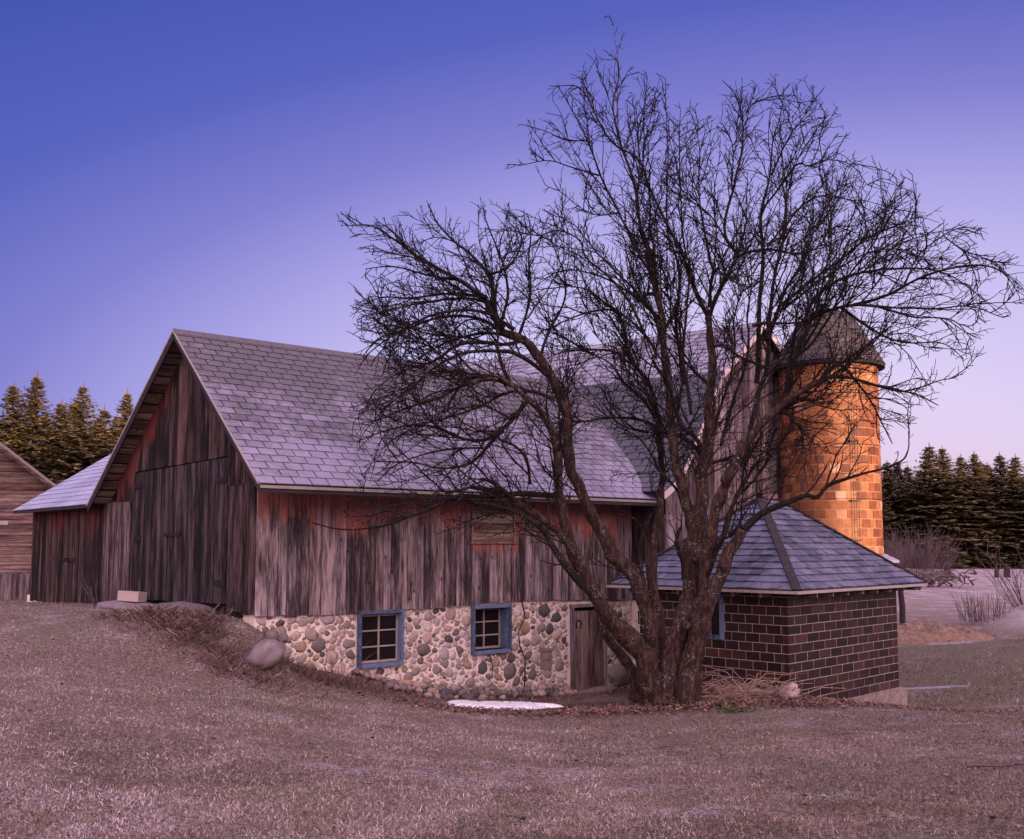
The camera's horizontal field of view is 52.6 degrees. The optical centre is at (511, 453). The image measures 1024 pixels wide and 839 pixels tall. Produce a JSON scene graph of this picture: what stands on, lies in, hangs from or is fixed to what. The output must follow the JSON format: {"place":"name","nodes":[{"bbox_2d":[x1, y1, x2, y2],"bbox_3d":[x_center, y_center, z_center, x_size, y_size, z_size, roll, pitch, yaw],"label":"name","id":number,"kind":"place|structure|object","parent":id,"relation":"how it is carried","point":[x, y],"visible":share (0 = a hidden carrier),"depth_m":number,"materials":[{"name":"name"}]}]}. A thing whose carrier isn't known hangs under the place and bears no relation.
{"place":"outdoors","nodes":[
{"label":"outdoors","id":0,"kind":"place"},
{"bbox_2d":[0,568,1023,838],"bbox_3d":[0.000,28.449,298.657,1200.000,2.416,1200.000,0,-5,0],"label":"ground","id":1,"kind":"structure","parent":0,"point":[936,604],"depth_m":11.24,"materials":[{"name":"plant"}]},
{"bbox_2d":[0,380,50,473],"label":"spruce tree","id":2,"kind":"object","parent":1,"relation":"on","point":[11,417],"visible":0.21,"depth_m":58.14,"materials":[{"name":"green plant"}]},
{"bbox_2d":[0,442,55,599],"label":"siding shed","id":3,"kind":"structure","parent":1,"relation":"on","point":[22,481],"depth_m":32.00,"materials":[{"name":"wood"}]},
{"bbox_2d":[0,370,78,477],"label":"spruce tree","id":4,"kind":"object","parent":1,"relation":"on","point":[32,412],"visible":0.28,"depth_m":57.21,"materials":[{"name":"green plant"}]},
{"bbox_2d":[24,416,57,454],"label":"spruce tree","id":5,"kind":"object","parent":1,"relation":"on","point":[44,432],"visible":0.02,"depth_m":62.51,"materials":[{"name":"green plant"}]},
{"bbox_2d":[24,398,87,481],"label":"spruce tree","id":6,"kind":"object","parent":1,"relation":"on","point":[60,408],"visible":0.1,"depth_m":57.34,"materials":[{"name":"green plant"}]},
{"bbox_2d":[56,399,90,456],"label":"spruce tree","id":7,"kind":"object","parent":1,"relation":"on","point":[75,418],"depth_m":63.89,"materials":[{"name":"green plant"}]},
{"bbox_2d":[33,383,115,484],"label":"spruce tree","id":8,"kind":"object","parent":1,"relation":"on","point":[69,469],"visible":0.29,"depth_m":55.39,"materials":[{"name":"green plant"}]},
{"bbox_2d":[76,404,117,472],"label":"spruce tree","id":9,"kind":"object","parent":1,"relation":"on","point":[105,414],"visible":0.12,"depth_m":58.11,"materials":[{"name":"green plant"}]},
{"bbox_2d":[80,566,118,606],"bbox_3d":[-9.203,2.874,22.497,1.014,0.904,0.877,-4,-6,35],"label":"twig shrub","id":10,"kind":"object","parent":1,"relation":"on","point":[92,597],"visible":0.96,"depth_m":22.45,"materials":[{"name":"plant"}]},
{"bbox_2d":[88,388,132,466],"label":"spruce tree","id":11,"kind":"object","parent":1,"relation":"on","point":[126,412],"visible":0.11,"depth_m":56.26,"materials":[{"name":"green plant"}]},
{"bbox_2d":[106,413,121,440],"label":"spruce tree","id":12,"kind":"object","parent":1,"relation":"on","point":[113,421],"visible":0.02,"depth_m":63.55,"materials":[{"name":"green plant"}]},
{"bbox_2d":[95,600,153,609],"bbox_3d":[-7.998,3.198,21.484,0.986,0.342,2.559,4,-7,-40],"label":"step stone","id":13,"kind":"object","parent":1,"relation":"on","point":[112,604],"visible":0.44,"depth_m":21.03,"materials":[{"name":"stone"}]},
{"bbox_2d":[117,591,146,601],"bbox_3d":[-7.789,2.921,21.229,0.560,0.200,0.240,0,-7,25],"label":"cinder block","id":14,"kind":"object","parent":13,"relation":"on","point":[134,596],"depth_m":21.12,"materials":[{"name":"concrete"}]},
{"bbox_2d":[142,601,215,612],"bbox_3d":[-6.191,2.974,19.567,1.108,0.390,2.465,4,-7,-40],"label":"step stone","id":15,"kind":"object","parent":1,"relation":"on","point":[188,604],"visible":0.34,"depth_m":19.16,"materials":[{"name":"stone"}]},
{"bbox_2d":[39,603,405,710],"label":"dead grass","id":16,"kind":"structure","parent":1,"relation":"on","point":[149,615],"depth_m":17.67,"materials":[{"name":"plant"}]},
{"bbox_2d":[244,639,285,669],"bbox_3d":[-4.207,3.420,17.512,0.746,0.554,0.608,1,-5,-11],"label":"boulder","id":17,"kind":"object","parent":1,"relation":"on","point":[269,653],"visible":0.81,"depth_m":17.33,"materials":[{"name":"stone"}]},
{"bbox_2d":[264,629,278,640],"bbox_3d":[-4.281,3.228,18.374,0.249,0.254,0.242,-3,-6,32],"label":"boulder","id":18,"kind":"object","parent":1,"relation":"on","point":[272,633],"visible":0.69,"depth_m":18.30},
{"bbox_2d":[12,328,655,689],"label":"barn wing","id":19,"kind":"structure","parent":1,"relation":"on","point":[218,476],"depth_m":21.12,"materials":[{"name":"wood"}]},
{"bbox_2d":[132,457,228,603],"bbox_3d":[-6.840,1.628,21.085,0.061,2.827,4.732,4,-7,-40],"label":"barn door","id":20,"kind":"structure","parent":19,"relation":"in","point":[180,537],"depth_m":20.82,"materials":[{"name":"wood"}]},
{"bbox_2d":[356,609,403,668],"bbox_3d":[-2.559,3.556,19.994,1.040,1.090,0.185,4,-7,-40],"label":"window","id":21,"kind":"structure","parent":19,"relation":"in","point":[383,630],"depth_m":20.06,"materials":[{"name":"blue paint"}]},
{"bbox_2d":[471,603,511,654],"bbox_3d":[-0.515,3.682,21.831,1.060,1.020,0.365,4,-7,-40],"label":"window","id":22,"kind":"structure","parent":19,"relation":"in","point":[491,625],"depth_m":22.02,"materials":[{"name":"blue paint"}]},
{"bbox_2d":[575,610,603,689],"bbox_3d":[1.743,4.461,23.563,0.952,1.780,0.062,4,-7,-40],"label":"plank door","id":23,"kind":"structure","parent":19,"relation":"in","point":[589,650],"depth_m":23.56,"materials":[{"name":"wood"}]},
{"bbox_2d":[305,642,375,679],"bbox_3d":[-3.115,3.755,18.859,1.292,0.709,0.986,4,-7,-40],"label":"twig shrub","id":24,"kind":"object","parent":1,"relation":"on","point":[330,656],"visible":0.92,"depth_m":18.73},
{"bbox_2d":[352,668,359,674],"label":"cobble","id":25,"kind":"object","parent":1,"relation":"on","point":[355,671],"visible":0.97,"depth_m":19.42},
{"bbox_2d":[362,672,369,677],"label":"cobble","id":26,"kind":"object","parent":1,"relation":"on","point":[366,675],"visible":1,"depth_m":19.52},
{"bbox_2d":[369,673,376,679],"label":"cobble","id":27,"kind":"object","parent":1,"relation":"on","point":[372,676],"visible":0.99,"depth_m":19.61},
{"bbox_2d":[383,680,394,688],"bbox_3d":[-2.337,4.407,19.721,0.229,0.178,0.205,-1,-5,8],"label":"cobble","id":28,"kind":"object","parent":1,"relation":"on","point":[390,683],"visible":0.77,"depth_m":19.66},
{"bbox_2d":[392,683,399,689],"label":"cobble","id":29,"kind":"object","parent":1,"relation":"on","point":[396,686],"visible":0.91,"depth_m":19.73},
{"bbox_2d":[399,683,407,690],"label":"cobble","id":30,"kind":"object","parent":1,"relation":"on","point":[404,687],"visible":0.79,"depth_m":19.89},
{"bbox_2d":[402,679,412,686],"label":"cobble","id":31,"kind":"object","parent":1,"relation":"on","point":[407,682],"visible":0.7,"depth_m":20.11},
{"bbox_2d":[415,686,422,691],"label":"cobble","id":32,"kind":"object","parent":1,"relation":"on","point":[418,688],"visible":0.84,"depth_m":20.07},
{"bbox_2d":[424,692,432,697],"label":"cobble","id":33,"kind":"object","parent":1,"relation":"on","point":[429,694],"visible":0.84,"depth_m":19.98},
{"bbox_2d":[426,683,433,689],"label":"cobble","id":34,"kind":"object","parent":1,"relation":"on","point":[429,685],"visible":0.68,"depth_m":20.45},
{"bbox_2d":[427,687,434,694],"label":"cobble","id":35,"kind":"object","parent":1,"relation":"on","point":[431,690],"visible":0.73,"depth_m":20.26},
{"bbox_2d":[433,693,440,698],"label":"cobble","id":36,"kind":"object","parent":1,"relation":"on","point":[437,695],"visible":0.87,"depth_m":20.15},
{"bbox_2d":[437,684,446,691],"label":"cobble","id":37,"kind":"object","parent":1,"relation":"on","point":[441,686],"visible":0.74,"depth_m":20.61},
{"bbox_2d":[439,688,449,693],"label":"cobble","id":38,"kind":"object","parent":1,"relation":"on","point":[445,690],"visible":0.69,"depth_m":20.45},
{"bbox_2d":[440,693,449,699],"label":"cobble","id":39,"kind":"object","parent":1,"relation":"on","point":[445,695],"visible":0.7,"depth_m":20.27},
{"bbox_2d":[450,689,457,695],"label":"cobble","id":40,"kind":"object","parent":1,"relation":"on","point":[454,693],"visible":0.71,"depth_m":20.66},
{"bbox_2d":[449,684,460,691],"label":"cobble","id":41,"kind":"object","parent":1,"relation":"on","point":[454,687],"visible":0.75,"depth_m":20.82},
{"bbox_2d":[458,689,467,697],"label":"cobble","id":42,"kind":"object","parent":1,"relation":"on","point":[461,691],"visible":0.88,"depth_m":20.75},
{"bbox_2d":[461,693,473,700],"bbox_3d":[-0.884,4.895,20.720,0.242,0.227,0.227,-1,-5,6],"label":"cobble","id":43,"kind":"object","parent":1,"relation":"on","point":[470,696],"visible":0.74,"depth_m":20.64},
{"bbox_2d":[470,689,478,696],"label":"cobble","id":44,"kind":"object","parent":1,"relation":"on","point":[474,692],"visible":0.74,"depth_m":20.97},
{"bbox_2d":[478,689,485,694],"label":"cobble","id":45,"kind":"object","parent":1,"relation":"on","point":[480,691],"visible":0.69,"depth_m":21.07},
{"bbox_2d":[477,694,487,700],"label":"cobble","id":46,"kind":"object","parent":1,"relation":"on","point":[483,696],"visible":0.78,"depth_m":20.85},
{"bbox_2d":[484,690,490,696],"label":"cobble","id":47,"kind":"object","parent":1,"relation":"on","point":[487,692],"visible":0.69,"depth_m":21.14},
{"bbox_2d":[488,684,497,690],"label":"cobble","id":48,"kind":"object","parent":1,"relation":"on","point":[491,687],"visible":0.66,"depth_m":21.48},
{"bbox_2d":[493,689,501,696],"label":"cobble","id":49,"kind":"object","parent":1,"relation":"on","point":[497,692],"visible":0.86,"depth_m":21.37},
{"bbox_2d":[499,690,507,695],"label":"cobble","id":50,"kind":"object","parent":1,"relation":"on","point":[504,692],"visible":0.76,"depth_m":21.48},
{"bbox_2d":[447,700,563,710],"bbox_3d":[-0.141,4.811,19.721,2.322,0.278,1.709,4,-6,-38],"label":"snow patch","id":51,"kind":"object","parent":1,"relation":"on","point":[506,704],"visible":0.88,"depth_m":19.38,"materials":[{"name":"snow"}]},
{"bbox_2d":[2,636,1023,838],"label":"strewn leaves","id":52,"kind":"object","parent":1,"relation":"on","point":[548,832],"visible":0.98,"depth_m":10.06,"materials":[{"name":"plant"}]},
{"bbox_2d":[511,691,518,697],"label":"cobble","id":53,"kind":"object","parent":1,"relation":"on","point":[516,693],"visible":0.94,"depth_m":21.65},
{"bbox_2d":[523,686,531,691],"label":"cobble","id":54,"kind":"object","parent":1,"relation":"on","point":[527,688],"visible":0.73,"depth_m":22.02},
{"bbox_2d":[523,690,532,697],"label":"cobble","id":55,"kind":"object","parent":1,"relation":"on","point":[527,693],"visible":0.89,"depth_m":21.85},
{"bbox_2d":[531,691,537,696],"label":"cobble","id":56,"kind":"object","parent":1,"relation":"on","point":[535,693],"visible":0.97,"depth_m":21.93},
{"bbox_2d":[536,689,547,696],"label":"cobble","id":57,"kind":"object","parent":1,"relation":"on","point":[542,692],"visible":0.94,"depth_m":22.05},
{"bbox_2d":[537,684,548,688],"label":"cobble","id":58,"kind":"object","parent":1,"relation":"on","point":[542,686],"visible":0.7,"depth_m":22.29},
{"bbox_2d":[551,691,558,696],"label":"cobble","id":59,"kind":"object","parent":1,"relation":"on","point":[554,693],"visible":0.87,"depth_m":22.23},
{"bbox_2d":[535,658,586,696],"bbox_3d":[1.040,4.805,22.259,1.147,0.856,0.627,-1,-5,16],"label":"twig shrub","id":60,"kind":"object","parent":1,"relation":"on","point":[562,681],"visible":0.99,"depth_m":22.21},
{"bbox_2d":[562,685,571,690],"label":"cobble","id":61,"kind":"object","parent":1,"relation":"on","point":[567,688],"visible":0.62,"depth_m":22.58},
{"bbox_2d":[564,689,574,695],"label":"cobble","id":62,"kind":"object","parent":1,"relation":"on","point":[570,691],"visible":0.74,"depth_m":22.39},
{"bbox_2d":[578,686,617,692],"bbox_3d":[1.909,5.349,23.293,1.345,0.212,0.426,4,-7,-40],"label":"door sill","id":63,"kind":"structure","parent":1,"relation":"on","point":[597,688],"depth_m":23.19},
{"bbox_2d":[450,321,780,665],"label":"barn","id":64,"kind":"structure","parent":1,"relation":"on","point":[635,458],"depth_m":25.94,"materials":[{"name":"wood"}]},
{"bbox_2d":[637,608,639,626],"bbox_3d":[3.057,3.837,24.242,0.075,0.420,0.320,4,-7,-40],"label":"window","id":65,"kind":"structure","parent":64,"relation":"in","point":[638,618],"depth_m":24.30,"materials":[{"name":"white paint"}]},
{"bbox_2d":[608,664,629,686],"bbox_3d":[2.509,5.110,23.933,0.735,0.517,0.270,4,-7,-40],"label":"boulder","id":66,"kind":"object","parent":1,"relation":"on","point":[618,675],"visible":0.73,"depth_m":23.79,"materials":[{"name":"stone"}]},
{"bbox_2d":[257,626,1018,714],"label":"rough grass","id":67,"kind":"structure","parent":1,"relation":"on","point":[623,691],"depth_m":18.87,"materials":[{"name":"plant"}]},
{"bbox_2d":[374,674,381,680],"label":"cobble","id":68,"kind":"object","parent":67,"relation":"on","point":[378,676],"visible":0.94,"depth_m":19.73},
{"bbox_2d":[380,677,386,682],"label":"cobble","id":69,"kind":"object","parent":67,"relation":"on","point":[383,680],"visible":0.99,"depth_m":19.78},
{"bbox_2d":[280,664,1022,716],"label":"fallen leaves","id":70,"kind":"object","parent":1,"relation":"on","point":[800,702],"visible":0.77,"depth_m":17.65,"materials":[{"name":"plant"}]},
{"bbox_2d":[647,744,679,749],"bbox_3d":[1.827,3.502,12.375,0.453,0.048,0.104,2,-5,-24],"label":"fallen branch","id":71,"kind":"object","parent":1,"relation":"on","point":[660,747],"visible":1,"depth_m":12.38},
{"bbox_2d":[312,15,1023,707],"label":"apple tree","id":72,"kind":"object","parent":1,"relation":"on","point":[676,677],"visible":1,"depth_m":18.20,"materials":[{"name":"brown plant"}]},
{"bbox_2d":[703,704,765,713],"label":"green weeds","id":73,"kind":"object","parent":1,"relation":"on","point":[734,710],"visible":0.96,"depth_m":16.60,"materials":[{"name":"plant"}]},
{"bbox_2d":[606,492,927,704],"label":"milk house","id":74,"kind":"structure","parent":1,"relation":"on","point":[813,599],"depth_m":20.46,"materials":[{"name":"brick"}]},
{"bbox_2d":[707,595,723,639],"bbox_3d":[3.917,3.222,20.531,0.680,0.871,0.100,-5,-7,44],"label":"window","id":75,"kind":"structure","parent":74,"relation":"in","point":[717,631],"depth_m":20.38,"materials":[{"name":"blue paint"}]},
{"bbox_2d":[699,666,845,699],"bbox_3d":[4.205,4.113,18.516,3.367,0.661,1.245,0,-5,0],"label":"stem heap","id":76,"kind":"object","parent":1,"relation":"on","point":[748,690],"visible":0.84,"depth_m":18.38,"materials":[{"name":"plant"}]},
{"bbox_2d":[778,683,799,697],"bbox_3d":[4.948,4.367,18.538,0.347,0.538,0.305,-4,-6,36],"label":"boulder","id":77,"kind":"object","parent":1,"relation":"on","point":[793,692],"visible":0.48,"depth_m":18.46,"materials":[{"name":"stone"}]},
{"bbox_2d":[771,308,885,556],"bbox_3d":[8.062,1.266,26.139,2.800,10.035,2.802,0,-5,0],"label":"silo","id":78,"kind":"object","parent":1,"relation":"on","point":[851,508],"visible":0.38,"depth_m":25.20,"materials":[{"name":"brick"}]},
{"bbox_2d":[836,729,865,734],"bbox_3d":[4.398,3.589,13.359,0.445,0.051,0.120,2,-5,-24],"label":"fallen branch","id":79,"kind":"object","parent":1,"relation":"on","point":[851,732],"visible":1,"depth_m":13.36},
{"bbox_2d":[838,671,909,703],"bbox_3d":[6.970,4.625,20.448,1.414,0.720,1.381,4,-7,-40],"label":"twig shrub","id":80,"kind":"object","parent":1,"relation":"on","point":[869,692],"visible":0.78,"depth_m":20.19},
{"bbox_2d":[883,554,899,562],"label":"white shed","id":81,"kind":"structure","parent":1,"relation":"on","point":[890,558],"depth_m":49.91,"materials":[{"name":"paint"}]},
{"bbox_2d":[882,499,905,557],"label":"spruce tree","id":82,"kind":"object","parent":1,"relation":"on","point":[885,522],"visible":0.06,"depth_m":85.77,"materials":[{"name":"green plant"}]},
{"bbox_2d":[883,530,920,568],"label":"thicket shrub","id":83,"kind":"object","parent":1,"relation":"on","point":[898,558],"visible":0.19,"depth_m":59.15,"materials":[{"name":"plant"}]},
{"bbox_2d":[898,591,905,624],"bbox_3d":[14.841,6.073,39.610,0.428,2.111,0.237,0,-5,0],"label":"fence post","id":84,"kind":"object","parent":1,"relation":"on","point":[902,616],"visible":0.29,"depth_m":39.55,"materials":[{"name":"wood"}]},
{"bbox_2d":[881,462,926,567],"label":"spruce tree","id":85,"kind":"object","parent":1,"relation":"on","point":[886,483],"visible":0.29,"depth_m":88.56,"materials":[{"name":"green plant"}]},
{"bbox_2d":[882,460,926,562],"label":"spruce tree","id":86,"kind":"object","parent":1,"relation":"on","point":[897,467],"visible":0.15,"depth_m":90.69,"materials":[{"name":"green plant"}]},
{"bbox_2d":[883,534,930,570],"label":"thicket shrub","id":87,"kind":"object","parent":1,"relation":"on","point":[904,555],"visible":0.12,"depth_m":61.53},
{"bbox_2d":[891,464,935,546],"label":"spruce tree","id":88,"kind":"object","parent":1,"relation":"on","point":[907,472],"visible":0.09,"depth_m":90.29,"materials":[{"name":"green plant"}]},
{"bbox_2d":[883,527,950,576],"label":"thicket shrub","id":89,"kind":"object","parent":1,"relation":"on","point":[922,561],"visible":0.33,"depth_m":62.03,"materials":[{"name":"plant"}]},
{"bbox_2d":[883,519,958,582],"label":"thicket shrub","id":90,"kind":"object","parent":1,"relation":"on","point":[928,559],"visible":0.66,"depth_m":61.09,"materials":[{"name":"plant"}]},
{"bbox_2d":[914,469,927,502],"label":"spruce tree","id":91,"kind":"object","parent":1,"relation":"on","point":[921,485],"visible":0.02,"depth_m":94.47,"materials":[{"name":"green plant"}]},
{"bbox_2d":[904,532,968,580],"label":"thicket shrub","id":92,"kind":"object","parent":1,"relation":"on","point":[948,563],"visible":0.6,"depth_m":63.26,"materials":[{"name":"plant"}]},
{"bbox_2d":[907,685,970,689],"bbox_3d":[9.811,5.486,24.207,2.064,0.146,0.188,0,-5,0],"label":"plank","id":93,"kind":"object","parent":1,"relation":"on","point":[933,687],"visible":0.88,"depth_m":24.17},
{"bbox_2d":[906,568,978,588],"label":"brush pile","id":94,"kind":"object","parent":1,"relation":"on","point":[935,578],"visible":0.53,"depth_m":57.41,"materials":[{"name":"wood"}]},
{"bbox_2d":[883,444,1010,568],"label":"spruce tree","id":95,"kind":"object","parent":1,"relation":"on","point":[926,467],"visible":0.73,"depth_m":84.86,"materials":[{"name":"green plant"}]},
{"bbox_2d":[897,617,996,643],"bbox_3d":[13.708,5.895,34.608,5.162,0.894,2.620,0,-5,0],"label":"straw pile","id":96,"kind":"object","parent":1,"relation":"on","point":[925,631],"visible":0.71,"depth_m":33.83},
{"bbox_2d":[927,641,979,644],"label":"puddle","id":97,"kind":"object","parent":1,"relation":"on","point":[951,642],"visible":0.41,"depth_m":33.39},
{"bbox_2d":[887,447,1020,568],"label":"spruce tree","id":98,"kind":"object","parent":1,"relation":"on","point":[943,454],"visible":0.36,"depth_m":85.03,"materials":[{"name":"green plant"}]},
{"bbox_2d":[898,604,1023,708],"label":"field grass","id":99,"kind":"structure","parent":1,"relation":"on","point":[1009,678],"depth_m":25.68,"materials":[{"name":"plant"}]},
{"bbox_2d":[917,453,1022,568],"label":"spruce tree","id":100,"kind":"object","parent":1,"relation":"on","point":[960,463],"visible":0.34,"depth_m":85.13,"materials":[{"name":"green plant"}]},
{"bbox_2d":[939,452,1020,568],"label":"spruce tree","id":101,"kind":"object","parent":1,"relation":"on","point":[976,467],"visible":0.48,"depth_m":84.92,"materials":[{"name":"green plant"}]},
{"bbox_2d":[950,589,1013,622],"bbox_3d":[16.951,5.421,37.326,1.980,1.206,2.068,0,-5,0],"label":"willow clump","id":102,"kind":"object","parent":1,"relation":"on","point":[979,616],"visible":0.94,"depth_m":37.04,"materials":[{"name":"plant"}]},
{"bbox_2d":[974,463,1005,551],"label":"spruce tree","id":103,"kind":"object","parent":1,"relation":"on","point":[987,466],"visible":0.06,"depth_m":89.93,"materials":[{"name":"green plant"}]},
{"bbox_2d":[966,760,1023,767],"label":"fallen branch","id":104,"kind":"object","parent":1,"relation":"on","point":[983,765],"visible":1,"depth_m":9.85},
{"bbox_2d":[968,451,1023,568],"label":"spruce tree","id":105,"kind":"object","parent":1,"relation":"on","point":[996,480],"visible":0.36,"depth_m":85.64,"materials":[{"name":"green plant"}]},
{"bbox_2d":[971,531,1023,607],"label":"bare shrub","id":106,"kind":"object","parent":1,"relation":"on","point":[1016,585],"visible":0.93,"depth_m":40.64,"materials":[{"name":"plant"}]},
{"bbox_2d":[977,455,1023,568],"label":"spruce tree","id":107,"kind":"object","parent":1,"relation":"on","point":[1013,474],"visible":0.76,"depth_m":84.50,"materials":[{"name":"green plant"}]},
{"bbox_2d":[1004,566,1010,577],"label":"stump post","id":108,"kind":"object","parent":1,"relation":"on","point":[1008,570],"visible":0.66,"depth_m":65.43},
{"bbox_2d":[996,467,1023,568],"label":"spruce tree","id":109,"kind":"object","parent":1,"relation":"on","point":[1016,549],"visible":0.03,"depth_m":84.17,"materials":[{"name":"green plant"}]},
{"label":"cobble","id":110,"kind":"object","parent":1,"relation":"on","visible":0},
{"bbox_2d":[411,681,421,688],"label":"cobble","id":111,"kind":"object","parent":110,"relation":"on","point":[416,684],"visible":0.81,"depth_m":20.20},
{"bbox_2d":[0,0,1023,486],"label":"sky","id":112,"kind":"structure","parent":0,"point":[166,165],"materials":[{"name":"blue"}]}
]}

